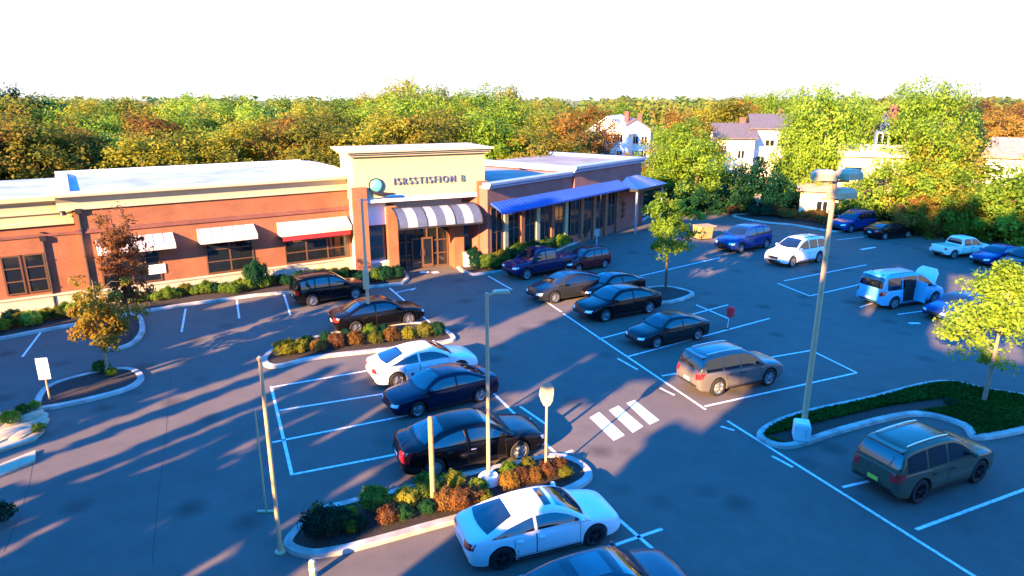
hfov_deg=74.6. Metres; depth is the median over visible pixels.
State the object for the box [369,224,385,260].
window
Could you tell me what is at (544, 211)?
window
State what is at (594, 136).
background tree
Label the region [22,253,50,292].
window
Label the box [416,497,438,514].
shrub
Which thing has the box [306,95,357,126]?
forest tree
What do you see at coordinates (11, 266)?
window
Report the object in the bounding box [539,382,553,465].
road sign
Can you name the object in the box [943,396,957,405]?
shrub
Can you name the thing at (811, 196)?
beige building
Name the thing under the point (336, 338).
shrub
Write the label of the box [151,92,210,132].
forest tree
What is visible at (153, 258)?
window
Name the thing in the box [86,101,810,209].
ground
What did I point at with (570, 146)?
forest tree
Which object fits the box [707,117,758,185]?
white house
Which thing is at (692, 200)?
hedge bush
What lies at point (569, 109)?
forest tree
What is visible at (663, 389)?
parking lines
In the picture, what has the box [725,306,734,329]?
flag marker
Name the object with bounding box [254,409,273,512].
sign post
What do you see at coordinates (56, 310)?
shrub
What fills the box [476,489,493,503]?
shrub
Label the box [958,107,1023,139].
background tree
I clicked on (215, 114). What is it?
forest tree
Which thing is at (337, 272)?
shrub
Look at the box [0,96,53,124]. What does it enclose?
forest tree
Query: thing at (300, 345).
shrub
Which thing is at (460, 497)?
shrub
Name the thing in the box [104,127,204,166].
forest tree
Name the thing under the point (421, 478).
shrub
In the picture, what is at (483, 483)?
shrub
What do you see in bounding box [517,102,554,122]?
forest tree
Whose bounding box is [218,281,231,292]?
shrub
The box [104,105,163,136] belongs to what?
forest tree
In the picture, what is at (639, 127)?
white house
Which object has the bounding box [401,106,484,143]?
forest tree
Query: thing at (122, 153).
forest tree
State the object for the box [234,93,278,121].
forest tree
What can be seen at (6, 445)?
curb
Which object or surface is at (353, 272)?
shrub
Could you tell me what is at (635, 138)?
window
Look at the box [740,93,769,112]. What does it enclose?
background tree
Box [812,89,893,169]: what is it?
background tree
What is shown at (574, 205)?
window
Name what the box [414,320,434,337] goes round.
shrub
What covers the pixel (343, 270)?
shrub
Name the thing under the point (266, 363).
kerb
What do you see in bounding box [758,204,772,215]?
shrub
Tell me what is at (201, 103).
forest tree
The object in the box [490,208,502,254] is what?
window
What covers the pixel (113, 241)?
ornamental tree
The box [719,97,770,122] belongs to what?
background tree
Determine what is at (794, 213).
shrub
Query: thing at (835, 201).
window
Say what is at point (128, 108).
forest tree
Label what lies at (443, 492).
shrub
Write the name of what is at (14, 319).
shrub
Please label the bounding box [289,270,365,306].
parked car
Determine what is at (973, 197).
bush
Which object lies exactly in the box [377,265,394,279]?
shrub
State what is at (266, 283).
shrub
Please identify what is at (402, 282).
kerb
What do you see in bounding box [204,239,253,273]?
window
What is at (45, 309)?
shrub
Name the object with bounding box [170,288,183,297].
shrub
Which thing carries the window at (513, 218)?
in the restaurant building at (219, 223)
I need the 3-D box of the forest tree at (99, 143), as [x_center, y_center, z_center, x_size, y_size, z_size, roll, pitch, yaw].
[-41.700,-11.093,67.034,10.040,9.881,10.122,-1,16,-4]
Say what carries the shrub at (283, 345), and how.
on the planting bed at (279, 358)
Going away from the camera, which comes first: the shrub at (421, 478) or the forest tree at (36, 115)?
the shrub at (421, 478)
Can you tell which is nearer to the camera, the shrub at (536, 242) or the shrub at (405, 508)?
the shrub at (405, 508)
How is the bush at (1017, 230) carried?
on the ground at (651, 137)
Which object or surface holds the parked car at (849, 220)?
on the parking lot
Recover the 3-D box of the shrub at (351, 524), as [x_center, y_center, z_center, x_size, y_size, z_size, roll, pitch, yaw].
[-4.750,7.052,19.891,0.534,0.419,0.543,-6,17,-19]
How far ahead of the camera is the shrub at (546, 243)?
55.41 m
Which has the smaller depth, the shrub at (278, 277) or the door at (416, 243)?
the shrub at (278, 277)
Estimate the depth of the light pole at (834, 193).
23.63 m
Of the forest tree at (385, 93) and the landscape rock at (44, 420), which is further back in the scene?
the forest tree at (385, 93)
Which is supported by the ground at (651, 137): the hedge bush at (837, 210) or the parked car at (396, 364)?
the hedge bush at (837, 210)
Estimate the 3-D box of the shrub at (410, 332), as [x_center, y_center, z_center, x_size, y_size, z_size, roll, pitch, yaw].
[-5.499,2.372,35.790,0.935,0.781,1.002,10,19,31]
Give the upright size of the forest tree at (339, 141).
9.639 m
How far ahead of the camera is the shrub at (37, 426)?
25.73 m
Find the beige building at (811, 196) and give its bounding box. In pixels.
[796,144,909,217]
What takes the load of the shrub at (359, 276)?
on the planting bed at (184, 298)
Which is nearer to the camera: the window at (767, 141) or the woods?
the window at (767, 141)
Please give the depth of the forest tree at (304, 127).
68.65 m
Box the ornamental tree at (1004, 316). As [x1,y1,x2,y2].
[932,258,1023,400]
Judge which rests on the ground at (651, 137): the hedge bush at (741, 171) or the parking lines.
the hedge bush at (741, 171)
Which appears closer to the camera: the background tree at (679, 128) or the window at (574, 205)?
the window at (574, 205)
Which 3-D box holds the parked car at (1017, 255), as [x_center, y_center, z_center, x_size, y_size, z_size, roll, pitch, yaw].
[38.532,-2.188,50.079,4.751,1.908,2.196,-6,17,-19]
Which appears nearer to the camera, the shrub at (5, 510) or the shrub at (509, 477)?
the shrub at (5, 510)
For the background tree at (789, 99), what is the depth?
114.05 m
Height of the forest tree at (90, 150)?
9.649 m
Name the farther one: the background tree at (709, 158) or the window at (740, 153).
the window at (740, 153)
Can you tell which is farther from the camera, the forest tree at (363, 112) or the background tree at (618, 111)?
the background tree at (618, 111)
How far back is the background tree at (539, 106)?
138.68 m
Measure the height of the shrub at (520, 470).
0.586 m
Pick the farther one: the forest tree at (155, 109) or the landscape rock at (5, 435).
the forest tree at (155, 109)
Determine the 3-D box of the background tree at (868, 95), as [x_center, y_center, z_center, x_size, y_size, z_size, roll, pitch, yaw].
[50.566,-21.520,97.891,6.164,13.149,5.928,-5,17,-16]
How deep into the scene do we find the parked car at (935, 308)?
39.17 m
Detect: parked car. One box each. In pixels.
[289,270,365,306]
[328,295,424,331]
[366,340,477,385]
[382,362,498,417]
[392,407,544,475]
[454,481,620,569]
[522,541,688,575]
[526,269,599,303]
[566,245,610,269]
[573,283,661,321]
[581,270,645,296]
[625,310,709,348]
[676,340,782,395]
[714,223,772,252]
[764,233,824,266]
[832,208,876,232]
[852,420,993,503]
[863,221,913,239]
[922,290,999,319]
[969,244,1018,266]
[997,246,1023,272]
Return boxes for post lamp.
[754,193,761,205]
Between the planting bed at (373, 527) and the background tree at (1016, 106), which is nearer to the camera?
the planting bed at (373, 527)
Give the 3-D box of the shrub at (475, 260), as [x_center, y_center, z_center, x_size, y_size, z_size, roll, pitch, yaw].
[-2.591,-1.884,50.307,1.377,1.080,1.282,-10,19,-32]
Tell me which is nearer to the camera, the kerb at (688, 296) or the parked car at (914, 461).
the parked car at (914, 461)
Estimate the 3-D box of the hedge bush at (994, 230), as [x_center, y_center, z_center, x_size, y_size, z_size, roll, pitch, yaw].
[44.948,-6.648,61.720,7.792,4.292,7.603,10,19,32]
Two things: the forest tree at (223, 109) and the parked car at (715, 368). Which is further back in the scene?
the forest tree at (223, 109)
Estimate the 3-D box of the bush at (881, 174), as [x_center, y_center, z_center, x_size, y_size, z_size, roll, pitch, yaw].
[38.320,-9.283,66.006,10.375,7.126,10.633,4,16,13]
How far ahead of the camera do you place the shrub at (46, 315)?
38.48 m
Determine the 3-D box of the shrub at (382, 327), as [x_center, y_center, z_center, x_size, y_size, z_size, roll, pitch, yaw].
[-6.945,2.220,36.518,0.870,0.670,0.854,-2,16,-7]
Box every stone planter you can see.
[371,259,388,268]
[462,250,477,266]
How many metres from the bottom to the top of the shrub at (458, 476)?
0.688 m
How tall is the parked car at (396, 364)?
1.535 m
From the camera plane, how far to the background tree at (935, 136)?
64.47 m
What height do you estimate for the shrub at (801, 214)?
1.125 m
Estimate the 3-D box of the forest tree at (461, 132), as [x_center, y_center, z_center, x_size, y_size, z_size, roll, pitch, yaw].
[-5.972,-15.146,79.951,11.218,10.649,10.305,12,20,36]
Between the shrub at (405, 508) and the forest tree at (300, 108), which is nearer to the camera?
the shrub at (405, 508)
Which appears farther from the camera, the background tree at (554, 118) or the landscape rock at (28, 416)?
the background tree at (554, 118)
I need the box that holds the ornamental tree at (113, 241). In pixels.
[90,201,157,337]
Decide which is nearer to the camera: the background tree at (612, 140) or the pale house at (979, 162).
the pale house at (979, 162)
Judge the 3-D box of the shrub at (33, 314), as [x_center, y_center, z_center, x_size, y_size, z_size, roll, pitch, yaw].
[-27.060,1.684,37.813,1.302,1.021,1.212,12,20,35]
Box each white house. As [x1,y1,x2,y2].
[588,111,635,155]
[626,114,652,166]
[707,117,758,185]
[746,108,794,183]
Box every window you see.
[0,255,27,295]
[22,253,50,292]
[100,250,162,287]
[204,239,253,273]
[284,235,348,263]
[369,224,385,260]
[398,227,448,268]
[464,225,468,250]
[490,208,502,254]
[508,212,518,247]
[525,208,534,242]
[540,205,549,241]
[554,203,563,237]
[570,199,579,236]
[583,197,591,232]
[596,194,603,228]
[607,192,615,226]
[618,134,622,142]
[633,136,638,143]
[641,136,647,143]
[737,150,744,158]
[764,139,774,146]
[815,200,829,212]
[826,201,840,215]
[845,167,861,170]
[876,132,888,144]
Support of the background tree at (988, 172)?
on the ground at (651, 137)
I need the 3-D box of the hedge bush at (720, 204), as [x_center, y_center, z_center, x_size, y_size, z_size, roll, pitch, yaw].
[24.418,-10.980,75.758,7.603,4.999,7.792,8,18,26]
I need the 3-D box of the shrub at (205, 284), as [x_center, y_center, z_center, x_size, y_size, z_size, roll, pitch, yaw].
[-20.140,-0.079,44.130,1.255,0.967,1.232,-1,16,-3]
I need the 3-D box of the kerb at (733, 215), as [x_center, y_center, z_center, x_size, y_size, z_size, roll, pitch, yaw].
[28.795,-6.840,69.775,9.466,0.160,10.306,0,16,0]
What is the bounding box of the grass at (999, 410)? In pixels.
[763,380,1023,441]
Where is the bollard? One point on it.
(312, 567)
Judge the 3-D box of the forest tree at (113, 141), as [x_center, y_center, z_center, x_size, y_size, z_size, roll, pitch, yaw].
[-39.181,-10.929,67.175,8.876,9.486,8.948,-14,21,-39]
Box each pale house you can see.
[955,147,989,182]
[981,137,1023,185]
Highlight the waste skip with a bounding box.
[693,223,716,238]
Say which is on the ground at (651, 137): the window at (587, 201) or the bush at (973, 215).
the bush at (973, 215)
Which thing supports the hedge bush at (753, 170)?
on the ground at (651, 137)
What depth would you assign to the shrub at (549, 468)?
22.66 m
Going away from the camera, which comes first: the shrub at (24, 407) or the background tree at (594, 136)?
the shrub at (24, 407)
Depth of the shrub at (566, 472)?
22.60 m
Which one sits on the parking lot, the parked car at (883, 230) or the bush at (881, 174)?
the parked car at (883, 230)
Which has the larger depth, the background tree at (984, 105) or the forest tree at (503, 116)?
the background tree at (984, 105)
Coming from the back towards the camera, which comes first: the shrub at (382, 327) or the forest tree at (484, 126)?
the forest tree at (484, 126)
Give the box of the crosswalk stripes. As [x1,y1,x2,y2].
[590,400,658,440]
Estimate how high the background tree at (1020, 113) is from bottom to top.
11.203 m
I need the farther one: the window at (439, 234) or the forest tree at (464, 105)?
the forest tree at (464, 105)
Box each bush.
[613,151,646,175]
[641,163,649,177]
[643,183,698,210]
[643,189,669,212]
[650,171,717,214]
[667,166,735,212]
[691,170,762,215]
[708,162,769,211]
[729,154,792,213]
[737,160,804,216]
[761,173,798,209]
[827,188,882,215]
[836,162,919,221]
[837,190,895,220]
[846,157,970,231]
[863,184,919,229]
[879,165,980,236]
[888,190,955,238]
[900,167,1019,242]
[908,186,990,239]
[948,185,1007,242]
[963,196,1023,241]
[968,187,1023,240]
[971,169,1023,246]
[985,161,1023,246]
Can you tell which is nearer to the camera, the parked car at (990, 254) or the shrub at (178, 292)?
the shrub at (178, 292)
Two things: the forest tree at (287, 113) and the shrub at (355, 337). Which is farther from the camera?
the forest tree at (287, 113)
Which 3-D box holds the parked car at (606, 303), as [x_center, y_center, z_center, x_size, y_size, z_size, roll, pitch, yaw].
[6.352,0.699,40.264,5.569,1.703,2.477,-9,18,-28]
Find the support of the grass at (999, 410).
on the planting bed at (816, 428)
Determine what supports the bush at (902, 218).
on the ground at (651, 137)
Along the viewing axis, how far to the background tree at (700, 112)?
109.66 m
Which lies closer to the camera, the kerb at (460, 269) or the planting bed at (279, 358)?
the planting bed at (279, 358)
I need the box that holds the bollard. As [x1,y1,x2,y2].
[308,559,316,575]
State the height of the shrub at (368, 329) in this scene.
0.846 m
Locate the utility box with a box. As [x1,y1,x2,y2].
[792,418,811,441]
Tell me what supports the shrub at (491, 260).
on the planting bed at (474, 270)
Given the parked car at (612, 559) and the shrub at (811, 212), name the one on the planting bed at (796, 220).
the shrub at (811, 212)
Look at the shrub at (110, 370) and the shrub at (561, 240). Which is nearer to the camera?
the shrub at (110, 370)
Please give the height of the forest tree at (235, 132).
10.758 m
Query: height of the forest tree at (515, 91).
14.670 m
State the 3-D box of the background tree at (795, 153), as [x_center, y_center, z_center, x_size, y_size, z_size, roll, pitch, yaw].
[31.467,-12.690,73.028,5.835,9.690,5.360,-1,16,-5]
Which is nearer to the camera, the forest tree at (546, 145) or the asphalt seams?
the asphalt seams
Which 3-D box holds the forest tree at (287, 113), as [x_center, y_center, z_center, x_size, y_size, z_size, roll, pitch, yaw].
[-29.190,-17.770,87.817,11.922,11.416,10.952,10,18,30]
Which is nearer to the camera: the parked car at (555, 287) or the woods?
the parked car at (555, 287)
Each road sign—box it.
[35,357,50,399]
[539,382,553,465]
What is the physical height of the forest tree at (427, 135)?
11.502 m
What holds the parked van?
on the parking lot
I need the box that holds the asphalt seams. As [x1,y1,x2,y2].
[4,380,170,562]
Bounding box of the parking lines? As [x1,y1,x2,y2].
[21,237,1023,575]
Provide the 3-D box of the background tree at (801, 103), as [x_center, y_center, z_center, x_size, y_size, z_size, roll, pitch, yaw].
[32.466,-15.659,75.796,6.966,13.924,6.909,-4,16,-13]
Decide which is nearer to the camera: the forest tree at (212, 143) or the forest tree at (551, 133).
the forest tree at (212, 143)
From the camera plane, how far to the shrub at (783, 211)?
71.30 m
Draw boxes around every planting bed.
[0,269,404,335]
[41,370,136,405]
[104,315,139,346]
[267,324,450,363]
[293,457,584,547]
[460,215,646,272]
[650,287,689,300]
[735,214,841,229]
[768,397,1009,441]
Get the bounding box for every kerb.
[0,271,408,340]
[35,367,143,410]
[97,313,145,350]
[262,322,455,368]
[283,453,592,558]
[457,214,649,275]
[647,285,694,304]
[732,213,846,231]
[756,380,1023,449]
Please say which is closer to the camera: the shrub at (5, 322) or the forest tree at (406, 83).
the shrub at (5, 322)
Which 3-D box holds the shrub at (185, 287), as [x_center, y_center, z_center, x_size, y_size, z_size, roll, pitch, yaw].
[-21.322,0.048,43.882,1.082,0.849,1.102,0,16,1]
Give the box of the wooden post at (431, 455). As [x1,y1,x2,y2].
[428,416,435,500]
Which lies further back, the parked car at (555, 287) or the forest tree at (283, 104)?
the forest tree at (283, 104)
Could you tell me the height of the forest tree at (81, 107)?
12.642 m
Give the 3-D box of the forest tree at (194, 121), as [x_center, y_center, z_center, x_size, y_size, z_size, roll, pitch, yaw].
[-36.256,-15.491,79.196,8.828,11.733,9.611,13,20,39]
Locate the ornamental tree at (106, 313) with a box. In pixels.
[63,275,150,375]
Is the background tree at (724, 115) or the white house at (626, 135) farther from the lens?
the white house at (626, 135)
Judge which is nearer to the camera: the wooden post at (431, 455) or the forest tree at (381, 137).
the wooden post at (431, 455)
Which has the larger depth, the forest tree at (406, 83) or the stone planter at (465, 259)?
the forest tree at (406, 83)
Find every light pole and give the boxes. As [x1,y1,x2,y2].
[257,356,285,555]
[360,195,404,303]
[478,289,509,487]
[801,168,863,418]
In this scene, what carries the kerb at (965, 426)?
on the parking lot
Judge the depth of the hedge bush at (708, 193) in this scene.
75.49 m
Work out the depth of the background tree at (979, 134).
76.15 m
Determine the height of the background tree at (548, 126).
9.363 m
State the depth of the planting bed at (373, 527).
20.62 m
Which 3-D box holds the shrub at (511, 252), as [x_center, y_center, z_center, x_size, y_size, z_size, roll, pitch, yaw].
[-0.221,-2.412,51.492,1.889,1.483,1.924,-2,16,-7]
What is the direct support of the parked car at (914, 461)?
on the parking lot
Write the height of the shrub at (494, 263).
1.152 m
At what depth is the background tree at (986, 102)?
126.80 m
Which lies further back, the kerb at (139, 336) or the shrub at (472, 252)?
the shrub at (472, 252)
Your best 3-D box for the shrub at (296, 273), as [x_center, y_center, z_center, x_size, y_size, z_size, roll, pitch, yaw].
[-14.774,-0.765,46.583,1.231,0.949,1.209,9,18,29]
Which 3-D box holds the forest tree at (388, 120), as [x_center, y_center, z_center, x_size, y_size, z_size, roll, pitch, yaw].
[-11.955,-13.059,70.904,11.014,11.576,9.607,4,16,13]
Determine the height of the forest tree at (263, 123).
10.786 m
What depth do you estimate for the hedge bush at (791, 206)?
73.67 m
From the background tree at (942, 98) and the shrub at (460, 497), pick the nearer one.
the shrub at (460, 497)
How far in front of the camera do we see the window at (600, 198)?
62.12 m
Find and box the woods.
[13,95,1023,141]
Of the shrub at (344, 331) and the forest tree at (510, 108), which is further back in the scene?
the forest tree at (510, 108)
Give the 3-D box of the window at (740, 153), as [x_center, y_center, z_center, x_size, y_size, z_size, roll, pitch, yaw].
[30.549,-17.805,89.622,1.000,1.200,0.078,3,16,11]
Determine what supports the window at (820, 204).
in the beige building at (811, 196)
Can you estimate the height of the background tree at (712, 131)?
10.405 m
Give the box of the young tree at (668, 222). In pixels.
[639,191,706,289]
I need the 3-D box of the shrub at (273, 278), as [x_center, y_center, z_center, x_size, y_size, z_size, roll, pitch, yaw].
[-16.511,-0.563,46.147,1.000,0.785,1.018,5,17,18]
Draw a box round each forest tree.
[0,82,30,114]
[0,88,18,111]
[0,89,54,177]
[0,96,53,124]
[0,103,102,179]
[0,113,19,180]
[0,120,112,179]
[0,126,54,180]
[13,105,116,149]
[14,105,74,132]
[21,92,72,119]
[32,129,121,170]
[33,97,74,117]
[56,97,122,130]
[57,126,135,170]
[65,112,114,142]
[77,130,148,168]
[79,98,119,126]
[89,131,199,168]
[91,112,126,138]
[98,96,153,120]
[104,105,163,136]
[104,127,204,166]
[112,111,190,166]
[121,128,244,167]
[127,99,180,130]
[147,126,261,165]
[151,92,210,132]
[152,111,203,142]
[162,94,221,117]
[165,105,238,148]
[175,115,283,164]
[190,103,241,141]
[201,94,252,120]
[205,101,253,142]
[215,114,292,162]
[220,100,300,151]
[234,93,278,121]
[239,111,311,161]
[255,94,298,115]
[259,111,346,166]
[271,99,342,149]
[274,107,320,134]
[285,126,375,167]
[286,100,372,147]
[291,100,373,138]
[292,96,323,113]
[292,125,359,167]
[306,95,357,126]
[330,118,399,168]
[339,107,433,145]
[342,92,371,114]
[342,100,422,140]
[360,92,426,138]
[363,86,404,123]
[376,83,464,140]
[376,108,455,144]
[380,75,444,114]
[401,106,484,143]
[414,99,493,142]
[419,102,464,127]
[422,83,461,120]
[435,115,507,156]
[445,92,538,144]
[448,87,491,115]
[451,108,516,159]
[464,82,521,129]
[474,117,554,159]
[485,94,538,128]
[490,105,562,139]
[490,125,584,159]
[492,84,528,120]
[505,116,586,152]
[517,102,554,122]
[533,135,591,155]
[539,103,592,146]
[539,106,602,153]
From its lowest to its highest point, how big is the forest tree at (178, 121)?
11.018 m
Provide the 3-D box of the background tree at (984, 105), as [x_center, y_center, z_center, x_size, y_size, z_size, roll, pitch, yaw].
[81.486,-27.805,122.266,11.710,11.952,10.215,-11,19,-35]
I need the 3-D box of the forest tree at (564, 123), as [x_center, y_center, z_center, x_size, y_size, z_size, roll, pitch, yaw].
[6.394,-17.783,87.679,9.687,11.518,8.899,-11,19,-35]
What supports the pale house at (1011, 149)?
on the ground at (651, 137)
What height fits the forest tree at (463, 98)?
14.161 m
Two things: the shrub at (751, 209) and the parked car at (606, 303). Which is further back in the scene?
the shrub at (751, 209)
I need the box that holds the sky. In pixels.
[0,0,1023,101]
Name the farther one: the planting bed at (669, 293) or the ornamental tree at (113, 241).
the planting bed at (669, 293)
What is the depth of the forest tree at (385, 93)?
101.97 m
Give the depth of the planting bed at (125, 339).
36.54 m
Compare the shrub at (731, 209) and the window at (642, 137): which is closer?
the shrub at (731, 209)
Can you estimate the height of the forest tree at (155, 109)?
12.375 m
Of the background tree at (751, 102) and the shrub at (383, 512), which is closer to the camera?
the shrub at (383, 512)
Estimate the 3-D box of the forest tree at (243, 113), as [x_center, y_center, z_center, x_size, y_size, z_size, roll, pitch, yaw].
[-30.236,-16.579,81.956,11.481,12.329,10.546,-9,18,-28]
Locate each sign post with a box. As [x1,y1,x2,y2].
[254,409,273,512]
[594,229,599,244]
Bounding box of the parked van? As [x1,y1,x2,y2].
[856,265,942,308]
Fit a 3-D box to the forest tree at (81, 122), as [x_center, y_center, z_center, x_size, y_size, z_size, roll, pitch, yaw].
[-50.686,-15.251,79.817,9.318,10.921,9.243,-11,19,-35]
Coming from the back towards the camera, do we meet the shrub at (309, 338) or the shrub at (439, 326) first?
the shrub at (439, 326)
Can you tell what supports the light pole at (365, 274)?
on the parking lot
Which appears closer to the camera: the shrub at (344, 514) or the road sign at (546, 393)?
the shrub at (344, 514)
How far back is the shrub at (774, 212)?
72.12 m
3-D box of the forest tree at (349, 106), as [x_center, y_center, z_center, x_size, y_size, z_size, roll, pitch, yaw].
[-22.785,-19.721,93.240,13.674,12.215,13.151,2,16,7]
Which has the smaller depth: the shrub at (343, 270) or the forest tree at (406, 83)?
the shrub at (343, 270)
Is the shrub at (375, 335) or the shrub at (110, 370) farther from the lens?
the shrub at (375, 335)
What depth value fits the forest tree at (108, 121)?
81.05 m
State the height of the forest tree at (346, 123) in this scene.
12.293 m
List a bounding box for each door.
[411,237,422,268]
[422,237,432,266]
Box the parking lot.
[0,210,1023,575]
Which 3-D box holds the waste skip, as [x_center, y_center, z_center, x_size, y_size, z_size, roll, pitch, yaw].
[17.661,-5.159,61.768,1.666,1.251,1.360,-6,17,-19]
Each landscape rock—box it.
[0,426,24,442]
[8,426,32,440]
[15,409,43,422]
[29,417,49,425]
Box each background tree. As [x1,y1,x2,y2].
[511,125,552,154]
[530,102,561,112]
[543,110,576,149]
[550,101,590,124]
[569,118,603,153]
[574,102,622,154]
[592,100,651,125]
[632,122,692,191]
[638,106,714,172]
[645,114,712,190]
[645,127,743,210]
[679,116,731,172]
[682,99,738,138]
[696,95,755,141]
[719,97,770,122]
[733,93,758,122]
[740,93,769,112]
[747,89,793,113]
[753,88,801,115]
[758,105,823,201]
[772,85,836,208]
[777,126,831,209]
[782,80,885,185]
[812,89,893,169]
[852,93,886,140]
[869,74,983,166]
[869,113,943,193]
[874,81,945,134]
[880,116,977,200]
[897,124,1006,195]
[908,79,983,170]
[943,101,995,137]
[948,98,1012,135]
[948,101,998,162]
[956,161,1019,191]
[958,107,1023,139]
[986,100,1023,135]
[989,106,1023,136]
[996,103,1023,135]
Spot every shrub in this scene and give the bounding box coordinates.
[0,308,20,323]
[0,317,11,330]
[0,409,20,423]
[0,499,18,522]
[10,311,30,325]
[14,403,32,414]
[20,309,42,325]
[27,400,41,409]
[29,422,46,432]
[34,309,48,321]
[39,306,52,316]
[48,305,65,318]
[57,301,69,309]
[63,302,83,316]
[90,359,110,372]
[104,367,117,375]
[135,291,147,301]
[150,290,165,300]
[159,286,176,298]
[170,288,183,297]
[176,283,193,294]
[189,285,202,294]
[199,279,213,292]
[208,281,220,291]
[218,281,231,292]
[224,280,242,293]
[238,276,259,289]
[241,257,269,287]
[256,275,272,287]
[269,274,276,284]
[271,337,296,355]
[275,273,284,283]
[279,274,292,284]
[290,337,309,352]
[292,270,303,275]
[296,500,337,540]
[301,335,315,344]
[310,339,326,350]
[316,330,331,341]
[325,504,354,532]
[326,332,344,347]
[332,269,342,275]
[338,505,358,520]
[339,268,350,277]
[341,328,352,339]
[344,518,359,534]
[346,328,366,345]
[348,269,358,277]
[351,512,368,530]
[353,483,391,511]
[355,269,370,280]
[362,323,377,334]
[366,329,383,343]
[369,267,382,280]
[374,502,400,525]
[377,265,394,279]
[377,323,387,331]
[382,325,400,341]
[388,263,405,278]
[391,483,419,507]
[395,503,414,520]
[399,326,417,338]
[412,471,444,499]
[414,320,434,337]
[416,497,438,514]
[429,321,445,335]
[431,483,458,512]
[441,468,465,487]
[444,486,475,510]
[464,245,481,259]
[464,484,483,504]
[467,256,483,268]
[467,476,490,495]
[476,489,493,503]
[479,252,499,268]
[485,256,501,268]
[492,248,513,266]
[497,459,517,474]
[499,469,519,490]
[500,247,518,260]
[509,241,528,253]
[512,466,530,484]
[519,456,536,468]
[521,241,535,247]
[525,465,545,482]
[528,239,545,245]
[538,460,557,478]
[539,239,550,246]
[547,236,556,247]
[551,455,567,470]
[555,234,569,246]
[557,464,574,478]
[725,205,738,212]
[737,203,747,211]
[744,203,761,215]
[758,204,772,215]
[769,206,779,216]
[776,207,790,217]
[784,208,798,218]
[797,210,809,219]
[805,208,818,220]
[812,209,828,222]
[823,214,837,223]
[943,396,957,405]
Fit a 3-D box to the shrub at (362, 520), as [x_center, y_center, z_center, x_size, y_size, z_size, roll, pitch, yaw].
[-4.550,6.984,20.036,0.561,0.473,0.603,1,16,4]
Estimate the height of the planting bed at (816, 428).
0.001 m
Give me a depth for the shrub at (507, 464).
22.75 m
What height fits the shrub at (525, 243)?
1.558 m
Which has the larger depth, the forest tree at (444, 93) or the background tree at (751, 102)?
the background tree at (751, 102)
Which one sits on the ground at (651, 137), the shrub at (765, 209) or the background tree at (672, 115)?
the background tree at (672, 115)
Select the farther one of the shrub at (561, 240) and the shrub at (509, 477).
the shrub at (561, 240)
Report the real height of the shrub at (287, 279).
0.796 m
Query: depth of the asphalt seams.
21.94 m
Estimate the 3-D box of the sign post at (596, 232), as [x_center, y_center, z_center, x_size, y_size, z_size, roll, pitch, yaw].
[6.821,-3.605,54.229,0.400,2.371,0.130,0,16,0]
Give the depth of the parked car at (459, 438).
23.35 m
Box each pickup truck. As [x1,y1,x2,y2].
[502,245,576,279]
[929,235,988,258]
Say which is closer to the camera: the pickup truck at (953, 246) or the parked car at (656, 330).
the parked car at (656, 330)
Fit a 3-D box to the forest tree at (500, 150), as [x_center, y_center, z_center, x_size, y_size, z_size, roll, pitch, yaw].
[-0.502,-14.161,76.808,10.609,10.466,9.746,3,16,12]
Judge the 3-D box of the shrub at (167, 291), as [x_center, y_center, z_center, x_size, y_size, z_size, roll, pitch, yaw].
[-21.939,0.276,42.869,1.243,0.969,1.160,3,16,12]
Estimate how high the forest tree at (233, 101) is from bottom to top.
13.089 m
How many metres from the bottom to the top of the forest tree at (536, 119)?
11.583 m
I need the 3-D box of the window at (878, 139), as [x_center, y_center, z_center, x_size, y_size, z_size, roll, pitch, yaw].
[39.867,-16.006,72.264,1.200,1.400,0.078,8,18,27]
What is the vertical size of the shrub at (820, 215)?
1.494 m
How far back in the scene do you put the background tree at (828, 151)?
70.66 m
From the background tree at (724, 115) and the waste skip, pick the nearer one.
the waste skip
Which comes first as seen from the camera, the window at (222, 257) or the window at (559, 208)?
the window at (222, 257)
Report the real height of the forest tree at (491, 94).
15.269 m
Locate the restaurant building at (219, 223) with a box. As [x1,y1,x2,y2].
[0,143,665,315]

